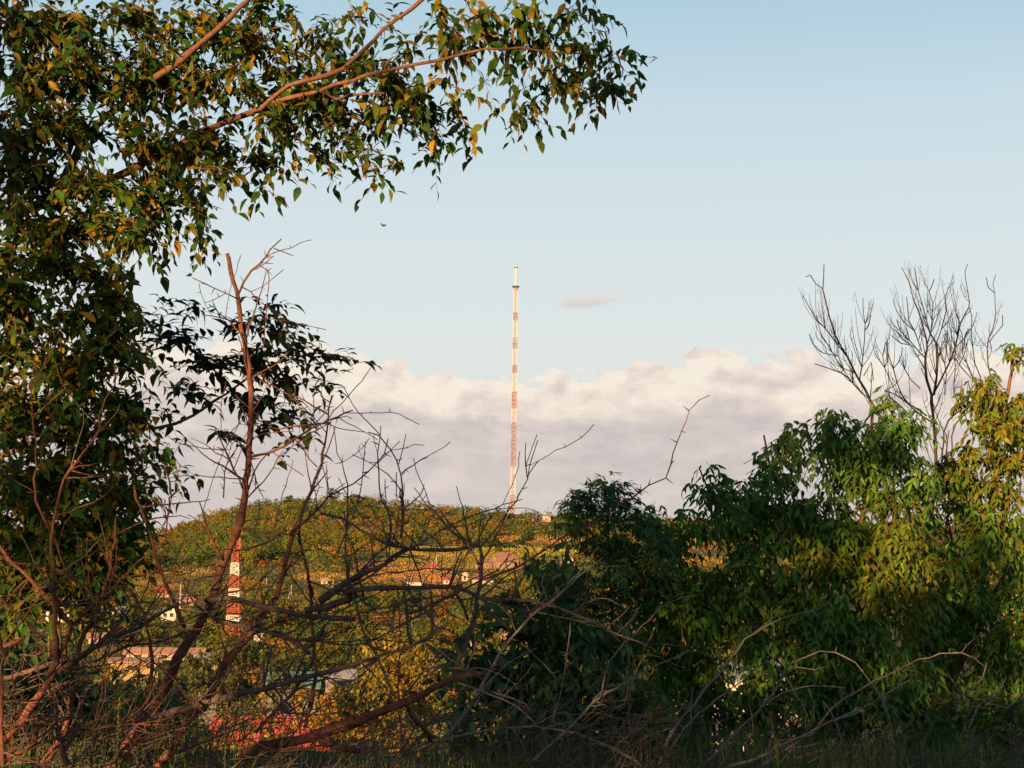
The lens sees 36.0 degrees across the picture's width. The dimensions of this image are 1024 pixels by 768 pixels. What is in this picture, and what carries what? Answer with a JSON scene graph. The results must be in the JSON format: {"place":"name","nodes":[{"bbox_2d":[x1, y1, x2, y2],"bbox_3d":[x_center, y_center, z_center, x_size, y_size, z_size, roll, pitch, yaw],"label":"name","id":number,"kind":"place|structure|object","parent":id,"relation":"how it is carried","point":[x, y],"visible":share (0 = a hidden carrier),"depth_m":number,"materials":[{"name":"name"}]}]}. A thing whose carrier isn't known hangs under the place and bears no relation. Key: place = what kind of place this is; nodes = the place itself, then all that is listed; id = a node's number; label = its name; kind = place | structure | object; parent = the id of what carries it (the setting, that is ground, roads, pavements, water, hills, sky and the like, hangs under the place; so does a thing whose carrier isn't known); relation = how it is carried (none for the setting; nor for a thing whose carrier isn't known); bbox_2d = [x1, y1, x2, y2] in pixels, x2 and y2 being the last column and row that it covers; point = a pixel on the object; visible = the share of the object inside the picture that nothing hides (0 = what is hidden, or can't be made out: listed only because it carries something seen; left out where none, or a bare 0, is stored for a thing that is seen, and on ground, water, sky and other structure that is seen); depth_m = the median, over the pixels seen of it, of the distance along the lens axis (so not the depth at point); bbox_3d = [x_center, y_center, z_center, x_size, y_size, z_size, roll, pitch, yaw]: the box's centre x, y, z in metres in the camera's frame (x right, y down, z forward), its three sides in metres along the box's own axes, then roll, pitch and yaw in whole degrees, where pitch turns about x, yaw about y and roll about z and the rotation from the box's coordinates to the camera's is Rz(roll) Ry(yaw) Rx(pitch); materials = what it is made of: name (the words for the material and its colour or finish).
{"place":"outdoors","nodes":[
{"label":"outdoors","id":0,"kind":"place"},
{"bbox_2d":[320,424,593,675],"bbox_3d":[-0.393,1.123,10.575,1.848,1.703,0.675,1,-6,0],"label":"fallen branch","id":1,"kind":"object","parent":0,"point":[482,558],"visible":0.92,"depth_m":10.63,"materials":[{"name":"brown wood"}]},
{"bbox_2d":[0,504,1023,767],"bbox_3d":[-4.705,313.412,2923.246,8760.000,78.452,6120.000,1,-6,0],"label":"ground","id":2,"kind":"structure","parent":0,"point":[302,584],"depth_m":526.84,"materials":[{"name":"green plant"}]},
{"bbox_2d":[45,607,71,621],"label":"house","id":3,"kind":"structure","parent":2,"relation":"on","point":[47,613],"depth_m":347.40,"materials":[{"name":"white paint"}]},
{"bbox_2d":[86,633,105,643],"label":"house","id":4,"kind":"structure","parent":2,"relation":"on","point":[89,635],"depth_m":265.48,"materials":[{"name":"beige paint"}]},
{"bbox_2d":[0,607,213,754],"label":"broadleaf bush","id":5,"kind":"object","parent":2,"relation":"on","point":[93,697],"visible":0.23,"depth_m":13.39,"materials":[{"name":"plant"}]},
{"bbox_2d":[93,697,133,767],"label":"grass stalk","id":6,"kind":"object","parent":2,"relation":"on","point":[118,725],"depth_m":9.33,"materials":[{"name":"brown plant"}]},
{"bbox_2d":[0,323,236,767],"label":"thorn bush","id":7,"kind":"object","parent":2,"relation":"on","point":[33,703],"visible":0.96,"depth_m":10.02,"materials":[{"name":"brown plant"}]},
{"bbox_2d":[112,606,125,615],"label":"house","id":8,"kind":"structure","parent":2,"relation":"on","point":[124,607],"depth_m":370.08,"materials":[{"name":"beige paint"}]},
{"bbox_2d":[72,659,197,727],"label":"young tree","id":9,"kind":"object","parent":2,"relation":"on","point":[181,681],"visible":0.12,"depth_m":33.60,"materials":[{"name":"green plant"}]},
{"bbox_2d":[106,657,163,688],"bbox_3d":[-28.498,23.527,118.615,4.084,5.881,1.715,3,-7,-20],"label":"barn","id":10,"kind":"structure","parent":2,"relation":"on","point":[146,671],"depth_m":118.31,"materials":[{"name":"beige tile"}]},
{"bbox_2d":[3,636,269,767],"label":"fallen branch","id":11,"kind":"object","parent":2,"relation":"on","point":[61,739],"visible":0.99,"depth_m":9.64,"materials":[{"name":"brown wood"}]},
{"bbox_2d":[123,610,151,627],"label":"valley tree","id":12,"kind":"object","parent":2,"relation":"on","point":[137,617],"visible":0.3,"depth_m":316.03,"materials":[{"name":"green plant"}]},
{"bbox_2d":[152,588,170,596],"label":"house","id":13,"kind":"structure","parent":2,"relation":"on","point":[161,590],"depth_m":486.08,"materials":[{"name":"red paint"}]},
{"bbox_2d":[123,647,206,659],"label":"house","id":14,"kind":"structure","parent":2,"relation":"on","point":[136,651],"depth_m":230.67,"materials":[{"name":"beige paint"}]},
{"bbox_2d":[146,656,184,682],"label":"valley tree","id":15,"kind":"object","parent":2,"relation":"on","point":[163,672],"visible":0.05,"depth_m":178.27,"materials":[{"name":"green plant"}]},
{"bbox_2d":[159,607,176,620],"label":"house","id":16,"kind":"structure","parent":2,"relation":"on","point":[169,614],"depth_m":350.49,"materials":[{"name":"white paint"}]},
{"bbox_2d":[3,543,355,690],"bbox_3d":[-2.203,1.558,10.613,2.287,0.998,0.570,1,-6,-4],"label":"fallen branch","id":17,"kind":"object","parent":2,"relation":"on","point":[296,641],"visible":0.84,"depth_m":10.74,"materials":[{"name":"brown wood"}]},
{"bbox_2d":[176,584,183,608],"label":"utility pole","id":18,"kind":"object","parent":2,"relation":"on","point":[180,585],"visible":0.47,"depth_m":370.37,"materials":[{"name":"wood"}]},
{"bbox_2d":[170,594,195,605],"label":"house","id":19,"kind":"structure","parent":2,"relation":"on","point":[184,600],"depth_m":421.99,"materials":[{"name":"beige brick"}]},
{"bbox_2d":[172,621,193,638],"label":"valley tree","id":20,"kind":"object","parent":2,"relation":"on","point":[182,630],"visible":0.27,"depth_m":279.13,"materials":[{"name":"green plant"}]},
{"bbox_2d":[188,601,226,631],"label":"valley tree","id":21,"kind":"object","parent":2,"relation":"on","point":[220,615],"visible":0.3,"depth_m":302.09,"materials":[{"name":"green plant"}]},
{"bbox_2d":[194,653,221,724],"bbox_3d":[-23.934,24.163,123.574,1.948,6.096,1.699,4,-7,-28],"label":"house","id":22,"kind":"structure","parent":2,"relation":"on","point":[212,706],"depth_m":123.18,"materials":[{"name":"white paint"}]},
{"bbox_2d":[224,538,241,639],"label":"lattice tower","id":23,"kind":"structure","parent":2,"relation":"on","point":[235,561],"depth_m":281.12,"materials":[{"name":"metal"}]},
{"bbox_2d":[224,715,243,767],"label":"grass stalk","id":24,"kind":"object","parent":2,"relation":"on","point":[224,743],"depth_m":9.32,"materials":[{"name":"green plant"}]},
{"bbox_2d":[228,639,255,654],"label":"valley tree","id":25,"kind":"object","parent":2,"relation":"on","point":[248,648],"visible":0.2,"depth_m":218.75,"materials":[{"name":"green plant"}]},
{"bbox_2d":[202,657,292,749],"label":"young tree","id":26,"kind":"object","parent":2,"relation":"on","point":[262,704],"visible":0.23,"depth_m":20.49,"materials":[{"name":"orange plant"}]},
{"bbox_2d":[177,645,319,734],"bbox_3d":[-5.047,6.497,29.740,2.816,3.117,1.510,4,-7,-25],"label":"young tree","id":27,"kind":"object","parent":2,"relation":"on","point":[215,660],"visible":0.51,"depth_m":29.69,"materials":[{"name":"green plant"}]},
{"bbox_2d":[151,371,361,767],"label":"dead tree","id":28,"kind":"object","parent":2,"relation":"on","point":[226,660],"visible":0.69,"depth_m":10.97,"materials":[{"name":"brown wood"}]},
{"bbox_2d":[105,239,418,767],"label":"dead tree","id":29,"kind":"object","parent":2,"relation":"on","point":[178,655],"visible":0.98,"depth_m":10.80,"materials":[{"name":"brown wood"}]},
{"bbox_2d":[259,653,272,664],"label":"valley tree","id":30,"kind":"object","parent":2,"relation":"on","point":[264,658],"visible":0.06,"depth_m":199.14,"materials":[{"name":"green plant"}]},
{"bbox_2d":[255,612,283,627],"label":"valley tree","id":31,"kind":"object","parent":2,"relation":"on","point":[279,616],"visible":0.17,"depth_m":296.15,"materials":[{"name":"green plant"}]},
{"bbox_2d":[210,715,329,750],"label":"house","id":32,"kind":"structure","parent":2,"relation":"on","point":[257,734],"depth_m":61.43,"materials":[{"name":"red brick"}]},
{"bbox_2d":[280,495,296,503],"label":"pine tree","id":33,"kind":"object","parent":2,"relation":"on","point":[287,498],"visible":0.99,"depth_m":1380.06,"materials":[{"name":"green plant"}]},
{"bbox_2d":[265,671,320,714],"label":"house","id":34,"kind":"structure","parent":2,"relation":"on","point":[318,684],"depth_m":110.57,"materials":[{"name":"teal"}]},
{"bbox_2d":[284,635,316,657],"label":"valley tree","id":35,"kind":"object","parent":2,"relation":"on","point":[289,643],"visible":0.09,"depth_m":223.01,"materials":[{"name":"green plant"}]},
{"bbox_2d":[143,530,481,752],"bbox_3d":[-1.284,1.673,10.219,2.201,1.473,0.734,1,-6,0],"label":"fallen branch","id":36,"kind":"object","parent":2,"relation":"on","point":[302,678],"visible":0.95,"depth_m":10.13,"materials":[{"name":"brown wood"}]},
{"bbox_2d":[217,685,419,755],"bbox_3d":[-2.866,5.580,23.463,3.019,2.196,1.922,1,-6,0],"label":"young tree","id":37,"kind":"object","parent":2,"relation":"on","point":[320,718],"visible":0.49,"depth_m":23.55,"materials":[{"name":"plant"}]},
{"bbox_2d":[320,578,328,583],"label":"house","id":38,"kind":"structure","parent":2,"relation":"on","point":[323,580],"depth_m":538.54,"materials":[{"name":"beige paint"}]},
{"bbox_2d":[258,678,396,741],"bbox_3d":[-4.363,8.557,37.280,3.480,3.183,2.227,1,-6,0],"label":"young tree","id":39,"kind":"object","parent":2,"relation":"on","point":[344,690],"visible":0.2,"depth_m":37.40,"materials":[{"name":"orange plant"}]},
{"bbox_2d":[0,0,657,656],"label":"broadleaf tree","id":40,"kind":"object","parent":2,"relation":"on","point":[30,84],"visible":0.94,"depth_m":11.24,"materials":[{"name":"green plant"}]},
{"bbox_2d":[324,488,343,499],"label":"pine tree","id":41,"kind":"object","parent":2,"relation":"on","point":[330,492],"visible":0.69,"depth_m":1380.54,"materials":[{"name":"green plant"}]},
{"bbox_2d":[327,651,353,668],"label":"valley tree","id":42,"kind":"object","parent":2,"relation":"on","point":[335,659],"visible":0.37,"depth_m":205.30,"materials":[{"name":"green plant"}]},
{"bbox_2d":[321,669,360,703],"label":"house","id":43,"kind":"structure","parent":2,"relation":"on","point":[343,674],"depth_m":147.85,"materials":[{"name":"beige paint"}]},
{"bbox_2d":[340,615,358,632],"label":"valley tree","id":44,"kind":"object","parent":2,"relation":"on","point":[357,621],"visible":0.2,"depth_m":308.75,"materials":[{"name":"green plant"}]},
{"bbox_2d":[349,494,367,501],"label":"pine tree","id":45,"kind":"object","parent":2,"relation":"on","point":[355,495],"visible":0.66,"depth_m":1379.79,"materials":[{"name":"green plant"}]},
{"bbox_2d":[352,592,373,617],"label":"valley tree","id":46,"kind":"object","parent":2,"relation":"on","point":[368,602],"visible":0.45,"depth_m":363.53,"materials":[{"name":"green plant"}]},
{"bbox_2d":[331,744,404,755],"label":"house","id":47,"kind":"structure","parent":2,"relation":"on","point":[368,749],"depth_m":69.37,"materials":[{"name":"red brick"}]},
{"bbox_2d":[238,625,509,767],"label":"fallen log","id":48,"kind":"object","parent":2,"relation":"on","point":[415,697],"visible":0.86,"depth_m":10.29,"materials":[{"name":"brown wood"}]},
{"bbox_2d":[377,582,410,619],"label":"valley tree","id":49,"kind":"object","parent":2,"relation":"on","point":[392,601],"visible":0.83,"depth_m":378.69,"materials":[{"name":"green plant"}]},
{"bbox_2d":[351,630,453,750],"bbox_3d":[-1.832,5.698,26.621,1.829,3.062,2.301,1,-6,0],"label":"young tree","id":50,"kind":"object","parent":2,"relation":"on","point":[416,654],"visible":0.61,"depth_m":26.36,"materials":[{"name":"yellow plant"}]},
{"bbox_2d":[382,590,442,617],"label":"valley tree","id":51,"kind":"object","parent":2,"relation":"on","point":[415,594],"visible":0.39,"depth_m":389.69,"materials":[{"name":"green plant"}]},
{"bbox_2d":[406,580,422,584],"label":"shed","id":52,"kind":"structure","parent":2,"relation":"on","point":[417,582],"depth_m":524.37,"materials":[{"name":"white paint"}]},
{"bbox_2d":[39,568,799,705],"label":"valley wood","id":53,"kind":"object","parent":2,"relation":"on","point":[456,626],"visible":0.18,"depth_m":278.94,"materials":[{"name":"green plant"}]},
{"bbox_2d":[427,564,435,569],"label":"house","id":54,"kind":"structure","parent":2,"relation":"on","point":[429,565],"depth_m":651.72,"materials":[{"name":"red brick"}]},
{"bbox_2d":[420,626,451,638],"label":"valley tree","id":55,"kind":"object","parent":2,"relation":"on","point":[422,632],"visible":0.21,"depth_m":277.06,"materials":[{"name":"green plant"}]},
{"bbox_2d":[433,589,455,622],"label":"valley tree","id":56,"kind":"object","parent":2,"relation":"on","point":[442,609],"visible":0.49,"depth_m":367.95,"materials":[{"name":"plant"}]},
{"bbox_2d":[442,578,450,583],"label":"house","id":57,"kind":"structure","parent":2,"relation":"on","point":[446,580],"depth_m":547.37,"materials":[{"name":"white paint"}]},
{"bbox_2d":[454,505,474,511],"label":"ridge tree","id":58,"kind":"object","parent":2,"relation":"on","point":[470,507],"visible":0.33,"depth_m":1385.57,"materials":[{"name":"green plant"}]},
{"bbox_2d":[462,572,467,580],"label":"house","id":59,"kind":"structure","parent":2,"relation":"on","point":[465,574],"depth_m":581.10,"materials":[{"name":"beige paint"}]},
{"bbox_2d":[461,595,489,619],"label":"valley tree","id":60,"kind":"object","parent":2,"relation":"on","point":[479,604],"visible":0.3,"depth_m":377.65,"materials":[{"name":"green plant"}]},
{"bbox_2d":[472,573,493,583],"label":"house","id":61,"kind":"structure","parent":2,"relation":"on","point":[475,580],"depth_m":565.76,"materials":[{"name":"pink paint"}]},
{"bbox_2d":[483,561,492,568],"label":"house","id":62,"kind":"structure","parent":2,"relation":"on","point":[487,564],"depth_m":669.52,"materials":[{"name":"orange paint"}]},
{"bbox_2d":[480,538,513,547],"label":"valley tree","id":63,"kind":"object","parent":2,"relation":"on","point":[497,543],"visible":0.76,"depth_m":857.71,"materials":[{"name":"green plant"}]},
{"bbox_2d":[489,551,522,569],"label":"house","id":64,"kind":"structure","parent":2,"relation":"on","point":[500,558],"depth_m":670.55,"materials":[{"name":"beige brick"}]},
{"bbox_2d":[0,557,1023,767],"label":"brushwood","id":65,"kind":"object","parent":2,"relation":"on","point":[553,765],"visible":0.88,"depth_m":10.26,"materials":[{"name":"brown plant"}]},
{"bbox_2d":[0,492,1023,598],"bbox_3d":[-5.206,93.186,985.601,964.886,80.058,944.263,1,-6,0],"label":"hillside wood","id":66,"kind":"object","parent":2,"relation":"on","point":[191,550],"visible":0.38,"depth_m":964.45,"materials":[{"name":"green plant"}]},
{"bbox_2d":[0,703,1023,767],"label":"grass","id":67,"kind":"structure","parent":2,"relation":"on","point":[828,757],"depth_m":11.85,"materials":[{"name":"green plant"}]},
{"bbox_2d":[304,451,722,668],"bbox_3d":[-0.032,1.153,10.482,2.855,1.406,0.278,-1,-6,15],"label":"fallen branch","id":68,"kind":"object","parent":2,"relation":"on","point":[330,593],"visible":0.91,"depth_m":10.57,"materials":[{"name":"brown wood"}]},
{"bbox_2d":[290,387,449,603],"bbox_3d":[-0.934,0.762,10.595,1.023,1.442,0.542,-1,-7,19],"label":"thorn bush","id":69,"kind":"object","parent":68,"relation":"on","point":[346,517],"visible":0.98,"depth_m":10.67,"materials":[{"name":"brown plant"}]},
{"bbox_2d":[328,395,709,613],"bbox_3d":[0.073,0.810,10.213,2.551,1.389,0.457,-1,-7,20],"label":"bare branch","id":70,"kind":"object","parent":68,"relation":"attached to","point":[484,579],"visible":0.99,"depth_m":10.14,"materials":[{"name":"brown plant"}]},
{"bbox_2d":[494,719,532,767],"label":"grass stalk","id":71,"kind":"object","parent":2,"relation":"on","point":[507,741],"depth_m":9.42,"materials":[{"name":"green plant"}]},
{"bbox_2d":[4,685,1023,767],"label":"undergrowth","id":72,"kind":"object","parent":2,"relation":"on","point":[926,718],"visible":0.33,"depth_m":13.29,"materials":[{"name":"green plant"}]},
{"bbox_2d":[510,265,518,514],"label":"radio mast","id":73,"kind":"object","parent":2,"relation":"on","point":[515,287],"visible":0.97,"depth_m":1406.40,"materials":[{"name":"metal"}]},
{"bbox_2d":[514,532,536,545],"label":"valley tree","id":74,"kind":"object","parent":2,"relation":"on","point":[526,537],"visible":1,"depth_m":877.87,"materials":[{"name":"green plant"}]},
{"bbox_2d":[542,515,550,521],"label":"building","id":75,"kind":"structure","parent":2,"relation":"on","point":[546,518],"depth_m":1375.51,"materials":[{"name":"beige paint"}]},
{"bbox_2d":[426,546,697,766],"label":"bramble","id":76,"kind":"object","parent":2,"relation":"on","point":[483,685],"visible":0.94,"depth_m":10.05,"materials":[{"name":"brown wood"}]},
{"bbox_2d":[421,541,708,763],"bbox_3d":[0.504,2.470,13.107,2.526,2.314,1.620,1,-6,0],"label":"broadleaf bush","id":77,"kind":"object","parent":2,"relation":"on","point":[587,643],"visible":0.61,"depth_m":12.95,"materials":[{"name":"green plant"}]},
{"bbox_2d":[648,672,667,767],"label":"grass stalk","id":78,"kind":"object","parent":2,"relation":"on","point":[652,717],"depth_m":9.43,"materials":[{"name":"green plant"}]},
{"bbox_2d":[531,471,785,751],"bbox_3d":[1.206,2.441,14.524,2.466,3.264,1.910,5,-8,-35],"label":"elder tree","id":79,"kind":"object","parent":2,"relation":"on","point":[656,551],"visible":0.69,"depth_m":14.31,"materials":[{"name":"green plant"}]},
{"bbox_2d":[702,660,797,716],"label":"house","id":80,"kind":"structure","parent":2,"relation":"on","point":[739,676],"depth_m":73.97,"materials":[{"name":"white paint"}]},
{"bbox_2d":[712,717,811,756],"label":"house","id":81,"kind":"structure","parent":2,"relation":"on","point":[748,734],"depth_m":54.20,"materials":[{"name":"beige brick"}]},
{"bbox_2d":[771,733,778,767],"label":"grass stalk","id":82,"kind":"object","parent":2,"relation":"on","point":[775,746],"depth_m":9.52,"materials":[{"name":"green plant"}]},
{"bbox_2d":[662,385,975,756],"bbox_3d":[2.787,2.208,14.502,2.870,4.468,2.423,1,-6,0],"label":"maple tree","id":83,"kind":"object","parent":2,"relation":"on","point":[844,554],"visible":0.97,"depth_m":14.32,"materials":[{"name":"green plant"}]},
{"bbox_2d":[658,591,1023,767],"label":"bramble","id":84,"kind":"object","parent":2,"relation":"on","point":[764,703],"visible":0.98,"depth_m":9.98,"materials":[{"name":"brown wood"}]},
{"bbox_2d":[800,267,911,476],"bbox_3d":[4.079,-0.030,18.777,1.476,2.770,0.960,1,-6,0],"label":"bare tree","id":85,"kind":"object","parent":2,"relation":"on","point":[851,366],"visible":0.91,"depth_m":18.65,"materials":[{"name":"plant"}]},
{"bbox_2d":[852,684,889,767],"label":"grass stalk","id":86,"kind":"object","parent":2,"relation":"on","point":[864,721],"depth_m":9.43,"materials":[{"name":"green plant"}]},
{"bbox_2d":[889,722,921,767],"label":"grass stalk","id":87,"kind":"object","parent":2,"relation":"on","point":[891,732],"depth_m":9.52,"materials":[{"name":"green plant"}]},
{"bbox_2d":[871,261,1002,581],"bbox_3d":[5.289,0.422,19.608,1.517,4.055,1.110,-2,-7,25],"label":"bare tree","id":88,"kind":"object","parent":2,"relation":"on","point":[925,367],"visible":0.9,"depth_m":19.64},
{"bbox_2d":[883,343,1023,763],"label":"maple tree","id":89,"kind":"object","parent":2,"relation":"on","point":[979,609],"visible":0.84,"depth_m":15.61,"materials":[{"name":"green plant"}]},
{"bbox_2d":[979,743,984,767],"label":"grass stalk","id":90,"kind":"object","parent":2,"relation":"on","point":[980,750],"depth_m":9.62,"materials":[{"name":"green plant"}]},
{"bbox_2d":[999,590,1022,635],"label":"house","id":91,"kind":"structure","parent":2,"relation":"on","point":[1013,612],"depth_m":297.36,"materials":[{"name":"beige brick"}]},
{"bbox_2d":[0,0,1023,533],"label":"sky","id":92,"kind":"structure","parent":0,"point":[664,252],"materials":[{"name":"blue"}]}
]}

